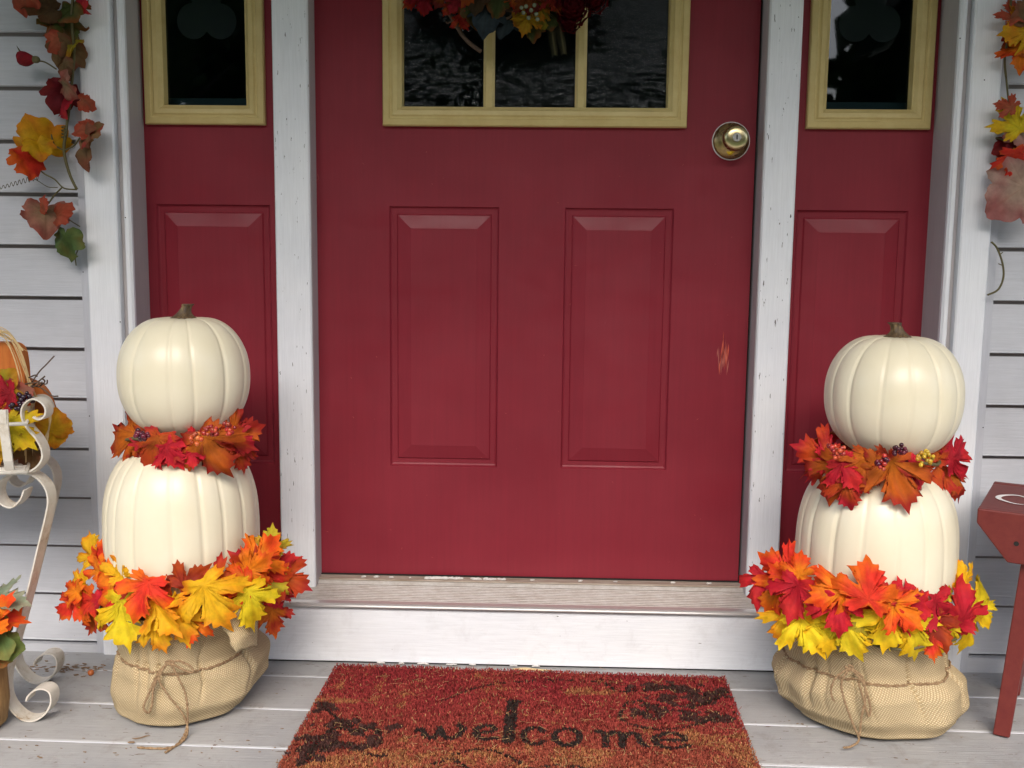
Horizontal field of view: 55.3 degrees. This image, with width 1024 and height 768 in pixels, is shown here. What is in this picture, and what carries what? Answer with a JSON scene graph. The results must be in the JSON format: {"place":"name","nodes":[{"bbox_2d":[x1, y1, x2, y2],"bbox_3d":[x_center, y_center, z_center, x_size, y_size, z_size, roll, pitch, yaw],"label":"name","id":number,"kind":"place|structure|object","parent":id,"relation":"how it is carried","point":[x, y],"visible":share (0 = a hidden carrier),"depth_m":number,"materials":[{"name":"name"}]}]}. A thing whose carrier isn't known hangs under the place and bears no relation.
{"place":"outdoors","nodes":[
{"label":"outdoors","id":0,"kind":"place"},
{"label":"lawn","id":1,"kind":"structure","parent":0,"visible":0},
{"bbox_2d":[0,651,1023,767],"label":"porch deck","id":2,"kind":"structure","parent":1,"relation":"on","point":[260,714],"depth_m":1.74,"materials":[{"name":"paint"}]},
{"bbox_2d":[0,574,31,725],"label":"potted plant","id":3,"kind":"object","parent":2,"relation":"on","point":[14,602],"visible":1,"depth_m":1.69,"materials":[{"name":"plant"}]},
{"bbox_2d":[0,394,64,721],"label":"plant stand","id":4,"kind":"object","parent":2,"relation":"on","point":[11,469],"visible":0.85,"depth_m":1.73,"materials":[{"name":"beige metal"}]},
{"bbox_2d":[0,356,74,468],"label":"floral spray","id":5,"kind":"object","parent":4,"relation":"on","point":[15,394],"visible":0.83,"depth_m":1.69,"materials":[{"name":"plant"}]},
{"bbox_2d":[88,669,93,675],"bbox_3d":[-0.842,0.577,1.955,0.012,0.012,0.012,1,7,2],"label":"berry","id":6,"kind":"object","parent":2,"relation":"on","point":[91,672],"visible":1,"depth_m":1.95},
{"bbox_2d":[110,603,269,753],"bbox_3d":[-0.599,0.487,1.809,0.298,0.232,0.359,1,7,2],"label":"burlap pot","id":7,"kind":"object","parent":2,"relation":"on","point":[222,670],"visible":0.63,"depth_m":1.73,"materials":[{"name":"burlap"},{"name":"jute twine"}]},
{"bbox_2d":[102,438,259,606],"bbox_3d":[-0.613,0.257,1.817,0.277,0.297,0.280,1,7,2],"label":"pumpkin","id":8,"kind":"object","parent":7,"relation":"in","point":[156,522],"visible":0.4,"depth_m":1.70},
{"bbox_2d":[116,304,249,437],"bbox_3d":[-0.597,-0.026,1.782,0.232,0.240,0.230,1,7,2],"label":"pumpkin","id":9,"kind":"object","parent":8,"relation":"on","point":[183,369],"visible":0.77,"depth_m":1.70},
{"bbox_2d":[110,408,265,477],"bbox_3d":[-0.588,0.101,1.784,0.245,0.136,0.330,-5,9,-40],"label":"leaf collar","id":10,"kind":"object","parent":8,"relation":"on","point":[210,446],"visible":0.81,"depth_m":1.70,"materials":[{"name":"plant"}]},
{"bbox_2d":[55,523,312,654],"bbox_3d":[-0.591,0.358,1.821,0.419,0.219,0.369,7,9,42],"label":"leaf garland","id":11,"kind":"object","parent":7,"relation":"in","point":[251,579],"visible":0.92,"depth_m":1.70,"materials":[{"name":"plant"}]},
{"bbox_2d":[8,660,977,762],"bbox_3d":[-0.044,0.609,1.793,2.005,0.004,0.403,1,7,2],"label":"debris","id":12,"kind":"object","parent":2,"relation":"on","point":[66,667],"visible":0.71,"depth_m":1.97,"materials":[{"name":"brown plant"}]},
{"bbox_2d":[0,0,1023,672],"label":"house","id":13,"kind":"structure","parent":2,"relation":"on","point":[542,342],"depth_m":2.03,"materials":[{"name":"paint"}]},
{"bbox_2d":[0,0,103,265],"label":"vine garland","id":14,"kind":"object","parent":13,"relation":"hanging from","point":[38,141],"visible":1,"depth_m":1.89,"materials":[{"name":"multicoloured"}]},
{"bbox_2d":[402,0,608,55],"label":"wreath","id":15,"kind":"object","parent":13,"relation":"hanging from","point":[532,20],"visible":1,"depth_m":1.90,"materials":[{"name":"brown plant"}]},
{"bbox_2d":[314,0,760,580],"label":"door","id":16,"kind":"structure","parent":13,"relation":"in","point":[533,321],"depth_m":2.05,"materials":[{"name":"paint"}]},
{"bbox_2d":[985,0,1023,295],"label":"vine garland","id":17,"kind":"object","parent":13,"relation":"hanging from","point":[1004,195],"visible":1,"depth_m":1.84,"materials":[{"name":"multicoloured"}]},
{"bbox_2d":[276,663,763,767],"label":"doormat","id":18,"kind":"object","parent":2,"relation":"on","point":[378,716],"visible":1,"depth_m":1.76,"materials":[{"name":"red carpet"}]},
{"bbox_2d":[512,667,552,670],"bbox_3d":[0.043,0.582,1.996,0.087,0.005,0.010,1,7,5],"label":"wood splinter","id":19,"kind":"object","parent":2,"relation":"on","point":[524,668],"visible":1,"depth_m":1.99,"materials":[{"name":"brown wood"}]},
{"bbox_2d":[772,601,969,748],"bbox_3d":[0.658,0.515,1.809,0.347,0.198,0.297,1,7,2],"label":"burlap pot","id":20,"kind":"object","parent":2,"relation":"on","point":[887,694],"visible":0.56,"depth_m":1.70,"materials":[{"name":"burlap fabric"},{"name":"jute twine"}]},
{"bbox_2d":[739,539,996,663],"bbox_3d":[0.634,0.380,1.797,0.421,0.221,0.377,-3,8,-26],"label":"leaf garland","id":21,"kind":"object","parent":20,"relation":"in","point":[842,611],"visible":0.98,"depth_m":1.66,"materials":[{"name":"plant"}]},
{"bbox_2d":[795,474,959,600],"bbox_3d":[0.664,0.290,1.782,0.282,0.287,0.278,1,7,2],"label":"pumpkin","id":22,"kind":"object","parent":20,"relation":"in","point":[918,547],"visible":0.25,"depth_m":1.67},
{"bbox_2d":[789,423,971,514],"bbox_3d":[0.638,0.142,1.747,0.268,0.142,0.331,7,10,44],"label":"leaf collar","id":23,"kind":"object","parent":22,"relation":"on","point":[848,478],"visible":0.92,"depth_m":1.67,"materials":[{"name":"plant"}]},
{"bbox_2d":[824,322,964,454],"bbox_3d":[0.683,0.010,1.748,0.235,0.240,0.237,1,7,2],"label":"pumpkin","id":24,"kind":"object","parent":22,"relation":"on","point":[897,384],"visible":0.84,"depth_m":1.66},
{"bbox_2d":[977,481,1023,737],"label":"bench","id":25,"kind":"object","parent":2,"relation":"on","point":[1000,516],"visible":1,"depth_m":1.71,"materials":[{"name":"red paint"}]},
{"bbox_3d":[-1.077,0.126,1.766,0.368,0.053,0.180,1,7,2],"label":"wicker basket","id":26,"kind":"object","parent":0,"visible":0},
{"bbox_2d":[0,341,55,452],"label":"wooden pumpkin","id":27,"kind":"object","parent":26,"relation":"in","point":[6,359],"visible":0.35,"depth_m":1.75,"materials":[{"name":"orange paint"}]},
{"bbox_2d":[0,327,51,462],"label":"basket","id":28,"kind":"object","parent":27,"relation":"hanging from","point":[11,339],"visible":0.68,"depth_m":1.72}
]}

